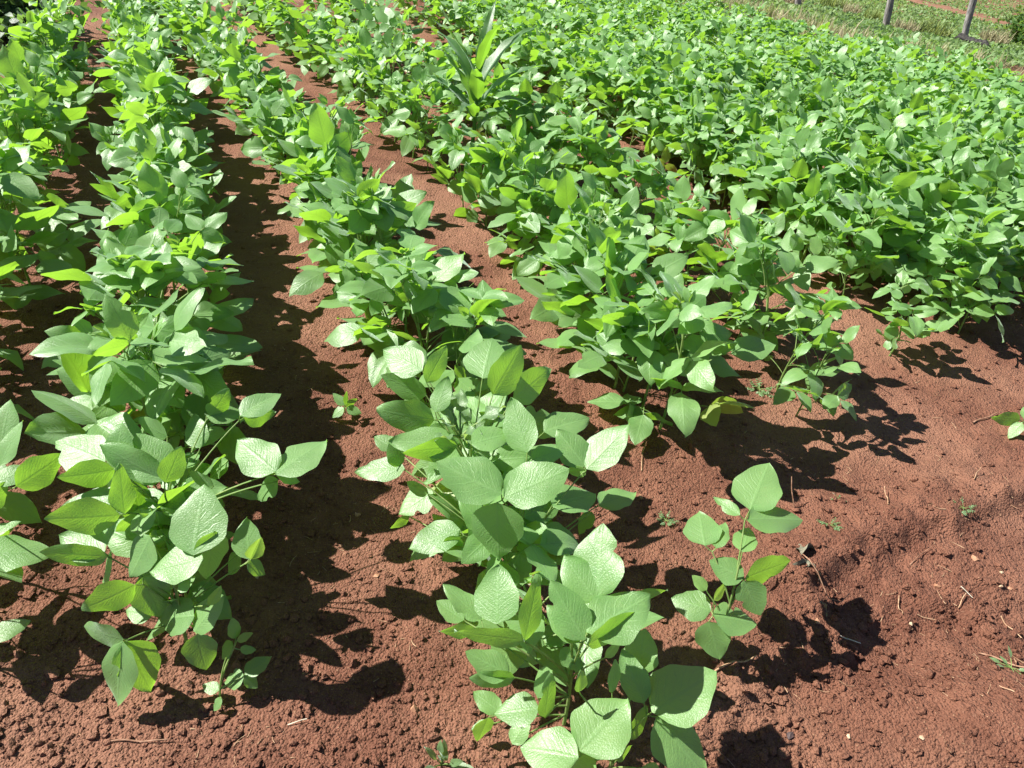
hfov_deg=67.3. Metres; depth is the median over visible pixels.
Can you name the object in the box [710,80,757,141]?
soybean plant
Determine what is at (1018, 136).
soybean plant
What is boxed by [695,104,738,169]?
soybean plant
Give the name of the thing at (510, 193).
soybean plant
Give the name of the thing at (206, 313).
soybean plant
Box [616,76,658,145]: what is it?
soybean plant
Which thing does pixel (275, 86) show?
soybean plant
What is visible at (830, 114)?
soybean plant
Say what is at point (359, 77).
soybean plant
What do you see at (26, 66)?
soybean plant
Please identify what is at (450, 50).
soybean plant
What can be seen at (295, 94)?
soybean plant
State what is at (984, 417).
twig
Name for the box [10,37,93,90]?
soybean plant
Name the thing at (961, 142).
soybean plant
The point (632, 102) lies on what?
soybean plant
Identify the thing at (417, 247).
soybean plant
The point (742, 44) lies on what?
soybean canopy
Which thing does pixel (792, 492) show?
twig
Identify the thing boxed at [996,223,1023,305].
soybean plant
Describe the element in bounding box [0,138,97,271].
soybean plant
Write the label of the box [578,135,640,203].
soybean plant
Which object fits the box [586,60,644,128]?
soybean plant
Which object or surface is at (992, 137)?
soybean plant
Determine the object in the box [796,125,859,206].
soybean plant
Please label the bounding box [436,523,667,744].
soybean plant
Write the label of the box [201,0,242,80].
soybean plant
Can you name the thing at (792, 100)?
soybean plant
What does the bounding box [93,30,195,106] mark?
soybean plant
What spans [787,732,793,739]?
stone
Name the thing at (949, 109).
soybean plant
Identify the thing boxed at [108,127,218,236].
soybean plant
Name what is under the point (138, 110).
soybean plant
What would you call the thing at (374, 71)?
soybean plant
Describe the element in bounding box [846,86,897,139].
soybean plant
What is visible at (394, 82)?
soybean plant
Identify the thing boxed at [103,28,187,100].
soybean plant
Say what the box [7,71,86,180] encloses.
soybean plant
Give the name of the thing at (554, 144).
soybean plant
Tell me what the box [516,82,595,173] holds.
soybean plant
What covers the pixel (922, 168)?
soybean plant
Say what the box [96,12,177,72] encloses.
soybean plant
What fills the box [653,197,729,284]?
soybean plant
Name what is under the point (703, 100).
soybean plant
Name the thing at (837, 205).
soybean plant
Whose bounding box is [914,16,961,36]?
grass tuft
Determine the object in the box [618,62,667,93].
soybean plant
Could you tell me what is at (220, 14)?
soybean plant
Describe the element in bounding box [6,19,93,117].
soybean plant
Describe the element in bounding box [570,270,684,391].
soybean plant
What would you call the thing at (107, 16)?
soybean plant
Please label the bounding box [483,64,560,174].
soybean plant
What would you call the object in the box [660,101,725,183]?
soybean plant
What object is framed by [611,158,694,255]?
soybean plant
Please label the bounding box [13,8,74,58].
soybean plant
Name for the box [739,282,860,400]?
soybean plant
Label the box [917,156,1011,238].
soybean plant
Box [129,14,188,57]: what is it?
soybean plant
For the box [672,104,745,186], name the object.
soybean plant
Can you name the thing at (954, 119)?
soybean plant
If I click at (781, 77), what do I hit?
soybean plant
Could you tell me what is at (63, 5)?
soybean plant
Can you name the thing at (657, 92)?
soybean plant
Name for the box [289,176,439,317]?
soybean plant
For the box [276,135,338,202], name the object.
soybean plant
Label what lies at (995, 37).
grass tuft
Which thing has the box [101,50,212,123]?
soybean plant
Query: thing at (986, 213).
soybean plant
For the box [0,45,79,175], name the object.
soybean plant
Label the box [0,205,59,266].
soybean plant
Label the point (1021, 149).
soybean plant
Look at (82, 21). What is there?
soybean plant
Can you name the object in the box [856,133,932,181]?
soybean plant
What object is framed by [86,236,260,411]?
soybean plant
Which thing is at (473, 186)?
soybean plant
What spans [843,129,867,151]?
soybean plant
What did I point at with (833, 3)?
grass tuft
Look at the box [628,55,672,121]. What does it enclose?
soybean plant
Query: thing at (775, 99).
soybean plant
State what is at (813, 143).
soybean plant
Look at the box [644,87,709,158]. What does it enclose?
soybean plant
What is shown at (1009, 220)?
soybean plant
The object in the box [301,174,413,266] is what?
soybean plant
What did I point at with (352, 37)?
soybean plant
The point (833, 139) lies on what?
soybean plant
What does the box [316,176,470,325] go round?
soybean plant
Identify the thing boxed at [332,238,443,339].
soybean plant
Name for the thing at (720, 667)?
twig
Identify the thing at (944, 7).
dirt track
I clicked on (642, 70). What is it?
soybean plant
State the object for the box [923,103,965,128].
soybean plant
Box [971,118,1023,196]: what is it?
soybean plant
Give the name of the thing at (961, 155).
soybean plant
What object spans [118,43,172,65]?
soybean plant
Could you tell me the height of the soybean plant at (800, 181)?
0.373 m
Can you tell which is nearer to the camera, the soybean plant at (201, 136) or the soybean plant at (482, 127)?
the soybean plant at (201, 136)
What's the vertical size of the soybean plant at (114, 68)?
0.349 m
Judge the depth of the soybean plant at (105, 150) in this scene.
2.58 m
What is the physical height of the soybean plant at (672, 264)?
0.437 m
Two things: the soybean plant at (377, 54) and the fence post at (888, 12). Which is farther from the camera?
the fence post at (888, 12)
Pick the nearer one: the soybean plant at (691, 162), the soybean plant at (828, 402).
the soybean plant at (828, 402)
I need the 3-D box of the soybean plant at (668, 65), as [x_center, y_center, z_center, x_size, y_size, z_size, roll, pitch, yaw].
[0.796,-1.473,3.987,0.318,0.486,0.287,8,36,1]
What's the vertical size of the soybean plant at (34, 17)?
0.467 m
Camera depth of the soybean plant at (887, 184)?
2.82 m
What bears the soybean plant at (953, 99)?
on the ground at (244, 180)
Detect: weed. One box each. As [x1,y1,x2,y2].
[424,739,472,767]
[435,389,505,458]
[656,511,678,525]
[745,378,774,396]
[817,517,843,530]
[953,497,976,514]
[989,646,1023,673]
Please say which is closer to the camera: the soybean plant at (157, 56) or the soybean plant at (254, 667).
the soybean plant at (254, 667)
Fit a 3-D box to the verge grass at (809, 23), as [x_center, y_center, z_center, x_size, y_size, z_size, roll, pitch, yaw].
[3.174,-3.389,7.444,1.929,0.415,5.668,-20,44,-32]
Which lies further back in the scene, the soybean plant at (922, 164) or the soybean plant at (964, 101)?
the soybean plant at (964, 101)
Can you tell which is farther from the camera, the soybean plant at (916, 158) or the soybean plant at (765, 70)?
the soybean plant at (765, 70)
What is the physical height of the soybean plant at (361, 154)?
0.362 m
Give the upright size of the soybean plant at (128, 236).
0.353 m
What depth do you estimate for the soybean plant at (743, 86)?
4.11 m
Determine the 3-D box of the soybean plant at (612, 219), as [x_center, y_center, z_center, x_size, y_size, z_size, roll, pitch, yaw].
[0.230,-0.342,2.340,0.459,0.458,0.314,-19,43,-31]
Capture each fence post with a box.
[883,0,893,24]
[962,0,976,34]
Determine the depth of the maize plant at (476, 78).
3.33 m
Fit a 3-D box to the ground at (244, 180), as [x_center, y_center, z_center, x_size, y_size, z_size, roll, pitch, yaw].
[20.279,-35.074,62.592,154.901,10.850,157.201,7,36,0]
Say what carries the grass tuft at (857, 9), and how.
on the ground at (244, 180)
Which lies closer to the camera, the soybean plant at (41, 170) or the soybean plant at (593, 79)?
the soybean plant at (41, 170)
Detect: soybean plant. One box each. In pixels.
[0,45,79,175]
[0,63,72,98]
[0,67,70,166]
[0,72,88,175]
[0,107,68,175]
[0,132,50,241]
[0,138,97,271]
[0,142,109,309]
[0,184,65,258]
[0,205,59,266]
[0,399,60,523]
[0,521,47,641]
[1,189,80,269]
[3,87,89,189]
[3,166,59,213]
[5,26,88,69]
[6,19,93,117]
[7,38,61,139]
[7,55,97,156]
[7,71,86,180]
[8,7,73,52]
[8,11,102,91]
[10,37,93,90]
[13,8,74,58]
[23,0,89,35]
[24,39,78,98]
[24,284,270,486]
[26,0,97,66]
[29,316,245,448]
[31,50,94,111]
[39,484,264,706]
[41,227,261,372]
[44,0,88,41]
[44,388,326,619]
[45,281,172,419]
[47,0,100,58]
[52,323,186,439]
[79,224,224,299]
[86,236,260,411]
[88,121,197,185]
[90,46,180,125]
[90,122,222,233]
[90,177,198,243]
[91,161,230,302]
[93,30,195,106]
[96,0,152,63]
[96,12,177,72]
[96,58,119,96]
[96,67,186,106]
[96,135,235,240]
[101,0,153,36]
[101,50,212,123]
[101,101,212,200]
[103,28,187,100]
[106,18,152,80]
[107,5,176,65]
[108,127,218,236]
[109,67,166,127]
[110,0,174,39]
[110,68,224,166]
[113,7,176,73]
[113,56,213,166]
[116,125,219,195]
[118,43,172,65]
[122,98,191,140]
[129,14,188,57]
[141,212,243,330]
[179,1,239,66]
[187,1,254,52]
[187,30,226,77]
[193,34,241,105]
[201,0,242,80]
[202,27,249,112]
[202,618,270,710]
[209,43,277,131]
[211,35,268,114]
[217,28,272,104]
[221,34,265,99]
[222,55,296,113]
[223,58,285,138]
[234,89,347,163]
[241,94,339,180]
[245,69,302,155]
[246,103,286,158]
[251,87,330,173]
[266,84,359,217]
[270,102,325,159]
[270,155,362,263]
[276,115,334,213]
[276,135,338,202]
[283,113,370,199]
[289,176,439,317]
[293,155,426,282]
[300,102,394,248]
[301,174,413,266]
[312,18,372,77]
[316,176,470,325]
[320,27,362,96]
[324,250,526,424]
[328,40,366,93]
[328,43,370,102]
[331,26,391,103]
[332,52,388,116]
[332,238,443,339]
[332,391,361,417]
[337,234,458,360]
[354,397,635,685]
[355,44,411,122]
[356,65,405,123]
[357,27,424,116]
[359,70,430,141]
[367,256,499,387]
[376,338,589,562]
[379,67,458,149]
[383,64,454,157]
[383,84,467,169]
[398,280,526,414]
[417,45,456,90]
[423,115,488,207]
[424,32,476,104]
[425,54,493,107]
[436,47,475,124]
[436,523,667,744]
[439,122,511,226]
[450,74,495,130]
[455,67,518,146]
[461,117,568,231]
[466,77,501,142]
[469,130,560,257]
[483,62,540,131]
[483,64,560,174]
[487,132,577,255]
[488,175,573,281]
[499,176,581,279]
[500,111,556,144]
[514,90,584,139]
[515,198,627,276]
[515,202,648,347]
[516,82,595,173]
[520,628,716,767]
[528,185,651,295]
[533,169,615,295]
[536,93,632,168]
[537,222,688,352]
[542,105,586,171]
[546,112,621,181]
[552,118,639,192]
[561,59,615,115]
[564,53,633,125]
[569,230,687,387]
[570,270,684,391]
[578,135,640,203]
[580,150,644,225]
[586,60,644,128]
[587,269,775,436]
[588,153,693,252]
[596,275,740,444]
[598,62,661,141]
[600,34,654,111]
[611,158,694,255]
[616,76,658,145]
[617,84,658,122]
[617,85,674,140]
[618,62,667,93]
[626,68,693,126]
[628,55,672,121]
[630,94,700,172]
[634,67,717,134]
[636,52,695,121]
[636,174,718,258]
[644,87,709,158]
[644,92,700,155]
[647,184,775,290]
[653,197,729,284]
[656,75,704,140]
[658,88,715,162]
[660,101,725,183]
[671,463,802,659]
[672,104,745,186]
[672,120,731,193]
[681,47,722,92]
[683,67,732,130]
[687,208,793,321]
[692,236,789,350]
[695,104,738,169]
[698,92,757,175]
[699,99,765,176]
[700,80,730,133]
[700,139,751,206]
[704,70,750,95]
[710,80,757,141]
[714,214,838,341]
[718,82,759,139]
[719,133,793,225]
[720,101,776,197]
[722,114,786,182]
[727,124,828,219]
[731,80,781,139]
[738,139,782,201]
[739,145,837,260]
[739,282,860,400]
[743,105,845,198]
[748,64,790,96]
[750,133,806,197]
[751,93,783,147]
[751,127,846,235]
[755,68,805,112]
[758,88,820,125]
[761,110,832,141]
[768,190,846,264]
[771,159,809,192]
[772,315,860,419]
[779,80,825,121]
[779,104,799,126]
[784,169,862,266]
[788,80,831,111]
[795,124,847,169]
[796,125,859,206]
[796,143,888,229]
[804,77,851,121]
[808,189,913,287]
[815,106,855,146]
[815,158,862,247]
[816,97,853,136]
[816,122,833,167]
[818,232,886,295]
[820,105,862,186]
[825,93,886,141]
[827,190,875,261]
[829,99,893,151]
[833,154,926,268]
[834,83,872,116]
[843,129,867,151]
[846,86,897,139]
[846,167,945,279]
[849,99,929,171]
[850,113,914,169]
[855,188,967,282]
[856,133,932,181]
[857,126,907,169]
[859,113,952,171]
[864,269,958,355]
[865,81,927,121]
[865,138,923,195]
[872,124,919,173]
[873,156,951,223]
[880,201,1011,304]
[881,208,960,283]
[885,80,941,171]
[886,150,966,201]
[892,115,928,127]
[894,221,1019,323]
[897,139,987,227]
[901,122,979,200]
[906,129,929,154]
[909,238,1015,318]
[915,163,975,240]
[917,130,977,209]
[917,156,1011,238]
[919,126,997,187]
[923,99,968,117]
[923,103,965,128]
[926,226,1019,342]
[932,98,984,141]
[938,155,1023,267]
[939,85,987,121]
[941,103,968,118]
[946,153,1021,209]
[948,111,981,142]
[949,160,1023,230]
[950,182,1023,266]
[955,218,1023,291]
[966,109,1011,156]
[966,132,996,181]
[968,97,1023,142]
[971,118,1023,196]
[973,127,1020,160]
[978,203,1023,280]
[980,126,1018,158]
[988,147,1023,201]
[991,407,1023,438]
[993,116,1023,143]
[996,153,1023,248]
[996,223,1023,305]
[1003,178,1023,242]
[1007,174,1023,230]
[1007,184,1023,229]
[1010,105,1023,144]
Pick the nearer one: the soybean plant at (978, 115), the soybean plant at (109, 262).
the soybean plant at (109, 262)
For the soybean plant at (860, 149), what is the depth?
3.07 m
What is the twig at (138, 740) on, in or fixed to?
on the ground at (244, 180)
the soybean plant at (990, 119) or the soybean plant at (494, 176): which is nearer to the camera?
the soybean plant at (494, 176)
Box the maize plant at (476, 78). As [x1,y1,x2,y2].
[427,0,548,154]
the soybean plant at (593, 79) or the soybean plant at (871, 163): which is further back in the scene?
the soybean plant at (593, 79)
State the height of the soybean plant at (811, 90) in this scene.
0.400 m
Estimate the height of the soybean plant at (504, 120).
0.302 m
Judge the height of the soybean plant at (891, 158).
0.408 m
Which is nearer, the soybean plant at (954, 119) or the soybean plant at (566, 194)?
the soybean plant at (566, 194)
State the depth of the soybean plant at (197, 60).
4.14 m
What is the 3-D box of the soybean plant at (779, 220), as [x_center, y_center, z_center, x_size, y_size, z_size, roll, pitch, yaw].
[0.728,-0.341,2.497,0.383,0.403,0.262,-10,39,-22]
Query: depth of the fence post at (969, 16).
10.28 m
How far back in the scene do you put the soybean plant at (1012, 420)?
2.21 m
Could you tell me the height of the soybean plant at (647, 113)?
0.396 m
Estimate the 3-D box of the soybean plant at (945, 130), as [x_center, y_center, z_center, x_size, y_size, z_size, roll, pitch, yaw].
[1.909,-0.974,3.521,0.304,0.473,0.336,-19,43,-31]
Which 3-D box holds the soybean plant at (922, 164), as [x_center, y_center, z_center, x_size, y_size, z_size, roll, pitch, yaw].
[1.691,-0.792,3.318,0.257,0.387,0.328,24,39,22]
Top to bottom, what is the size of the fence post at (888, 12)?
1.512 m
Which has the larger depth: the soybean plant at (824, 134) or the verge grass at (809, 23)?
the verge grass at (809, 23)
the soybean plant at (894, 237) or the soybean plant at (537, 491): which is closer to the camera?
the soybean plant at (537, 491)
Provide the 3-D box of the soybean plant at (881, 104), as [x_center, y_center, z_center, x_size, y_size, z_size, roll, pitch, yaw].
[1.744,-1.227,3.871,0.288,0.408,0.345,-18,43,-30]
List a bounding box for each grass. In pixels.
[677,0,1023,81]
[678,0,1021,83]
[726,0,1023,66]
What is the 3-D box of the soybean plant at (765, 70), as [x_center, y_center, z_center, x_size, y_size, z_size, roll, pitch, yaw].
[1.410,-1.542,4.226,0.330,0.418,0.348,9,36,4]
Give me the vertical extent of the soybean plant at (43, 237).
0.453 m
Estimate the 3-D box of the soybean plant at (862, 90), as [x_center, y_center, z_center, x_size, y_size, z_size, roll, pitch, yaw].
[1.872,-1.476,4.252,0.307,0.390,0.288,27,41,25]
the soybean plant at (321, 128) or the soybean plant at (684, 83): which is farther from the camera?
the soybean plant at (684, 83)
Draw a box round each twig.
[111,738,169,741]
[714,655,755,670]
[791,476,793,506]
[972,412,997,422]
[978,652,1023,667]
[1000,616,1021,637]
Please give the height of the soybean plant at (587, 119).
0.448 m
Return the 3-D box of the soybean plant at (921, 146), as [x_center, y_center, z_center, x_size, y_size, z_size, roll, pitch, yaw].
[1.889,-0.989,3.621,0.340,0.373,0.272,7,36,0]
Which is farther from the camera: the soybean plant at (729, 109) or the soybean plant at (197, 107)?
the soybean plant at (729, 109)
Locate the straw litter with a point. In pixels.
(759, 635)
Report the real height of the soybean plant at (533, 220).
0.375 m
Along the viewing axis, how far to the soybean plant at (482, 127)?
3.77 m
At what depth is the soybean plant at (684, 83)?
3.81 m
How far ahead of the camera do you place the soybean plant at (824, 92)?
3.98 m
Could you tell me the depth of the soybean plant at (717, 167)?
3.40 m
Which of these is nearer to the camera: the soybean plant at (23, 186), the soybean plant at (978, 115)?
the soybean plant at (23, 186)
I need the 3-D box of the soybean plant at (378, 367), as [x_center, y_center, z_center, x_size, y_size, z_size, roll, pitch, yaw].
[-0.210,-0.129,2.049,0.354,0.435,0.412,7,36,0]
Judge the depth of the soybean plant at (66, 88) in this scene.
3.04 m
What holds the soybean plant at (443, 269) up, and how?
on the ground at (244, 180)
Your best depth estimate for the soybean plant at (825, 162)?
3.05 m
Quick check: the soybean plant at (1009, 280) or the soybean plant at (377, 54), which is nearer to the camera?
the soybean plant at (1009, 280)
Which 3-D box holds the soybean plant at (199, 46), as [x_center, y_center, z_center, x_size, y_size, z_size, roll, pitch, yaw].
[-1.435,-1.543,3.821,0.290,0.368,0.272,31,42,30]
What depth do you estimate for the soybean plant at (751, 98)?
3.87 m
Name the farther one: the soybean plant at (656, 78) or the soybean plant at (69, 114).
the soybean plant at (656, 78)
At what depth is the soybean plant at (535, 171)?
2.60 m
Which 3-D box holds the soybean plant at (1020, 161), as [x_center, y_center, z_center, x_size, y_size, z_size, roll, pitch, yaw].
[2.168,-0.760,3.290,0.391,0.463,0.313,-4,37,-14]
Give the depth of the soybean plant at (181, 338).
1.51 m
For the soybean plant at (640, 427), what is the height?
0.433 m
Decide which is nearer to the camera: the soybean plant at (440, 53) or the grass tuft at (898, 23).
the soybean plant at (440, 53)
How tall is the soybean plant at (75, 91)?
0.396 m
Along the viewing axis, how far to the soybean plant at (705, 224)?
2.54 m
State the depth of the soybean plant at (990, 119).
3.87 m
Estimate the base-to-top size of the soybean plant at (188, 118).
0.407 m
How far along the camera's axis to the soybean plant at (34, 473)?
1.36 m
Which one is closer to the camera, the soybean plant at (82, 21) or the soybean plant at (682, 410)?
the soybean plant at (682, 410)
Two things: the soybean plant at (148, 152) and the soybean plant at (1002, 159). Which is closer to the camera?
the soybean plant at (148, 152)
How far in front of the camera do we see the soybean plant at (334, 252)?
2.38 m
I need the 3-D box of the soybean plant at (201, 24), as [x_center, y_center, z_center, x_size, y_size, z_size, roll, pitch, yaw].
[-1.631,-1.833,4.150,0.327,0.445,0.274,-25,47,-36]
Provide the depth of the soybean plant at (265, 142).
3.20 m
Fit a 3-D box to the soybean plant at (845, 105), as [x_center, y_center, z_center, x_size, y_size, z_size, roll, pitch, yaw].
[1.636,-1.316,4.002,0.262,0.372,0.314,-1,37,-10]
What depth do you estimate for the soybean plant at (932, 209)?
2.86 m
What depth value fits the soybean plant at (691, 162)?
3.44 m
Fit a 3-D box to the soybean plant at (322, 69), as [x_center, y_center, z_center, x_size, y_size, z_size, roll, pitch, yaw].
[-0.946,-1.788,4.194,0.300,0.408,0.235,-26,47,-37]
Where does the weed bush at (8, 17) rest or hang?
on the ground at (244, 180)
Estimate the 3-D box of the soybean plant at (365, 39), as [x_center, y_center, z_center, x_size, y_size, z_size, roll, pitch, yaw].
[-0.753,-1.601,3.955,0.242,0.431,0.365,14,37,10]
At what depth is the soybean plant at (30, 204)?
2.39 m
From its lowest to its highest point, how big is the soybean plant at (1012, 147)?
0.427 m
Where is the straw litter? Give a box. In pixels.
[17,267,1023,767]
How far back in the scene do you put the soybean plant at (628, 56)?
4.22 m
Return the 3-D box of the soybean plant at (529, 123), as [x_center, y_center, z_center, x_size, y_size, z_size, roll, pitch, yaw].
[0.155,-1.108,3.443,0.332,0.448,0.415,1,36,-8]
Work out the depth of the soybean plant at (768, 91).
3.88 m
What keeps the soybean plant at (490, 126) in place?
on the ground at (244, 180)
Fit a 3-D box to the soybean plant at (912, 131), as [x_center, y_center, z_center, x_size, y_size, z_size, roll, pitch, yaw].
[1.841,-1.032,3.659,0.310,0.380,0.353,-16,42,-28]
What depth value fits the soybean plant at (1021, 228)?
3.18 m
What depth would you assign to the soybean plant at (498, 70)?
3.56 m
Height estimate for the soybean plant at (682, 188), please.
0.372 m
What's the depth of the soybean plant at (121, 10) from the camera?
4.03 m
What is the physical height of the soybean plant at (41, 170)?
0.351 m
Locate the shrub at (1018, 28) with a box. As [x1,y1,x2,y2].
[994,5,1023,44]
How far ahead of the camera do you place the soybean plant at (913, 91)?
3.91 m
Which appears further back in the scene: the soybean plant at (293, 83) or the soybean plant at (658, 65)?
the soybean plant at (658, 65)
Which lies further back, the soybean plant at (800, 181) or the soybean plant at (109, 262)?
the soybean plant at (800, 181)
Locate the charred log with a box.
[954,33,989,46]
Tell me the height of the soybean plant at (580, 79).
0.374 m
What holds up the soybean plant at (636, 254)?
on the ground at (244, 180)
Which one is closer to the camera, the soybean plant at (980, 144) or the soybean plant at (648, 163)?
the soybean plant at (648, 163)
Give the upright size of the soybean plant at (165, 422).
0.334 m
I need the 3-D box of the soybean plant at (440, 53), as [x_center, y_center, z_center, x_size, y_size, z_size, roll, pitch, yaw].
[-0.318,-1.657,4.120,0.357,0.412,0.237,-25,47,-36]
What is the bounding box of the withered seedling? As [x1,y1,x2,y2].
[793,543,849,616]
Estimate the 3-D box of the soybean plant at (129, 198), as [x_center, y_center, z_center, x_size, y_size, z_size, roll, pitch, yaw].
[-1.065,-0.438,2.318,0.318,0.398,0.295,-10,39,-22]
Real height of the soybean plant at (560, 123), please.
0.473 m
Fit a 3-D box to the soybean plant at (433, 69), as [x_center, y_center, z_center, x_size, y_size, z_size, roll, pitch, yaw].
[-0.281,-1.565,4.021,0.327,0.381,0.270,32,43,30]
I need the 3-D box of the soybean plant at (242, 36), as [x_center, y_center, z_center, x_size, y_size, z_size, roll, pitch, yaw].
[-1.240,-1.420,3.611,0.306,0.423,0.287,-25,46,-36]
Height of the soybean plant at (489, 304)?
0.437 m
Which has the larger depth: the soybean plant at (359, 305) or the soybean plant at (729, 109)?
the soybean plant at (729, 109)
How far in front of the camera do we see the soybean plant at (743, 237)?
2.26 m
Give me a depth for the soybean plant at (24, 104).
2.70 m
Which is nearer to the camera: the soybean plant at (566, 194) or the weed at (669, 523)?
the weed at (669, 523)
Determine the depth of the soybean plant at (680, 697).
1.20 m
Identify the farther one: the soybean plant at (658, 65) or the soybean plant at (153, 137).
the soybean plant at (658, 65)
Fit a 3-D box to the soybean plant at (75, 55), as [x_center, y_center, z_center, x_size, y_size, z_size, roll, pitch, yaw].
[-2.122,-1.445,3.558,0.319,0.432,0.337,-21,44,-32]
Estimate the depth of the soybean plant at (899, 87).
3.94 m
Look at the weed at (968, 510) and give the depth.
1.92 m
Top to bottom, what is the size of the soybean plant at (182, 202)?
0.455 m
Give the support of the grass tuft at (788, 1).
on the ground at (244, 180)
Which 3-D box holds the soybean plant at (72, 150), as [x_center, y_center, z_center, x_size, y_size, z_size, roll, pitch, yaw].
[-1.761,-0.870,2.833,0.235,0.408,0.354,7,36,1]
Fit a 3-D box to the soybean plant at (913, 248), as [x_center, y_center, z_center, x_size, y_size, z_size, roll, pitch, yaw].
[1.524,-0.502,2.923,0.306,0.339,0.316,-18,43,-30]
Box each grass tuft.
[778,0,803,3]
[820,0,850,8]
[840,0,862,16]
[864,4,884,19]
[891,15,920,31]
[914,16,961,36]
[979,26,1016,43]
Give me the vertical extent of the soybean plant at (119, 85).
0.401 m
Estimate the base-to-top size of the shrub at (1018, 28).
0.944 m
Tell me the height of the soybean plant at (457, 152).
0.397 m
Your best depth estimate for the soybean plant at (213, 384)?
1.63 m
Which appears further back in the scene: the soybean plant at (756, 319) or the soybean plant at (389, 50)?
the soybean plant at (389, 50)
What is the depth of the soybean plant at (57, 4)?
4.01 m
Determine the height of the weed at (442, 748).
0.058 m
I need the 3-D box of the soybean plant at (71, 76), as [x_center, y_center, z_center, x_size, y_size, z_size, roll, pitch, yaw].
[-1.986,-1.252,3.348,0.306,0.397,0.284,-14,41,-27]
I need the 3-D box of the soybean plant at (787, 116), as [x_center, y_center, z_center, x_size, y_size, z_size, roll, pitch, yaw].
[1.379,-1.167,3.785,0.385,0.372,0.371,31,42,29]
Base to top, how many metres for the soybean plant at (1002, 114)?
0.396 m
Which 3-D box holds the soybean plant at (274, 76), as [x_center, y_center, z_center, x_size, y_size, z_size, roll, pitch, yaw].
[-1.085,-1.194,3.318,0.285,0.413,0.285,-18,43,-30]
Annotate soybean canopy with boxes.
[0,0,1023,419]
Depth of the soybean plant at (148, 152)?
2.37 m
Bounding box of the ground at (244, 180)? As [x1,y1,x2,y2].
[0,0,1023,767]
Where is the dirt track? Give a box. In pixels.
[906,0,1007,26]
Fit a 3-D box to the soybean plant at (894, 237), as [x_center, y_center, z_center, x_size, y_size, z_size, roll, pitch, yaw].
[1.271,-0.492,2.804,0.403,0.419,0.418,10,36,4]
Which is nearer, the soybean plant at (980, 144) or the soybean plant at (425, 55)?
the soybean plant at (980, 144)
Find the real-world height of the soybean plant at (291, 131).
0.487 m
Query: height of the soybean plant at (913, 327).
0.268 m
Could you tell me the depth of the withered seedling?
1.71 m
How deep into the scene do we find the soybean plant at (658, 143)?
3.66 m
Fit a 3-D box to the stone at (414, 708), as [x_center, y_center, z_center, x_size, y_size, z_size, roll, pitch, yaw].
[-0.176,0.582,1.380,0.011,0.016,0.018,-23,45,-34]
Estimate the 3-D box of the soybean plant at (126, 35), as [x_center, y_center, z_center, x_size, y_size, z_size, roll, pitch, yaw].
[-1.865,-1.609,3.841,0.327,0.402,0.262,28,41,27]
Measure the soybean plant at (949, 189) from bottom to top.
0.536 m
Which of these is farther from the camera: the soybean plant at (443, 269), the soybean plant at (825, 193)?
the soybean plant at (825, 193)
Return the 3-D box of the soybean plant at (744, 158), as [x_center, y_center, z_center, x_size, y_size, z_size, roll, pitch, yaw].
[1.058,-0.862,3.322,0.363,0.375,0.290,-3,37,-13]
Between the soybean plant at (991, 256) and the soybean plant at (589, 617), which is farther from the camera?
the soybean plant at (991, 256)
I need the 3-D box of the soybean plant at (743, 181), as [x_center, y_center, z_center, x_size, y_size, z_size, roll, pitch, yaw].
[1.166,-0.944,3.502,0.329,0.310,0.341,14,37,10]
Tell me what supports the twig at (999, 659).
on the ground at (244, 180)
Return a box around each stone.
[410,704,417,711]
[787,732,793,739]
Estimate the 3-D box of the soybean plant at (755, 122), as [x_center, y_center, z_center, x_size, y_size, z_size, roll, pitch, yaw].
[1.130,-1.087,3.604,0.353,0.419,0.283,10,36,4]
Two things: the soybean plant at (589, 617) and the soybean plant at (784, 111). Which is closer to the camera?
the soybean plant at (589, 617)
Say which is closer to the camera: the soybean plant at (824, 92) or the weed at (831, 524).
the weed at (831, 524)
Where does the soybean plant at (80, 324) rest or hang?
on the ground at (244, 180)
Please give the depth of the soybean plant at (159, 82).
2.73 m
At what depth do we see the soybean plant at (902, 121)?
3.35 m
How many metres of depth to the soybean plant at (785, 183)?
3.00 m
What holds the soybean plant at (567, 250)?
on the ground at (244, 180)
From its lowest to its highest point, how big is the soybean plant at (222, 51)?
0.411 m
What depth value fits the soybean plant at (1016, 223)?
3.22 m
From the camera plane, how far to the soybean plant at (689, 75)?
3.81 m
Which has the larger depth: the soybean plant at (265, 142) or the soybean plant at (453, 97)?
the soybean plant at (453, 97)
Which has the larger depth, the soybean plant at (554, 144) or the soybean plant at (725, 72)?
the soybean plant at (725, 72)
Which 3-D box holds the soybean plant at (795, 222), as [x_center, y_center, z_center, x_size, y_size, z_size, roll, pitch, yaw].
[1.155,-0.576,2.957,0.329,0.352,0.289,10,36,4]
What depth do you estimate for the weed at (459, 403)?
1.51 m
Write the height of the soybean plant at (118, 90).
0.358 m
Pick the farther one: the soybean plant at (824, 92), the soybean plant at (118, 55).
the soybean plant at (824, 92)
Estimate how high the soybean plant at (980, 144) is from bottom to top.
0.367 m
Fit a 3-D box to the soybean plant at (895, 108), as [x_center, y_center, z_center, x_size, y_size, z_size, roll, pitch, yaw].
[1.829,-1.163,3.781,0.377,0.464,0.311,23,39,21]
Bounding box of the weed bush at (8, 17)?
[0,0,106,48]
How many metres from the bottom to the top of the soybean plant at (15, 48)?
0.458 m
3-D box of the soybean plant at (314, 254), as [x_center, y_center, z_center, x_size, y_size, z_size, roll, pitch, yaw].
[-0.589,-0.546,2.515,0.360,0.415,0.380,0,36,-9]
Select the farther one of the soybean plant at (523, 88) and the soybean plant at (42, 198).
the soybean plant at (523, 88)

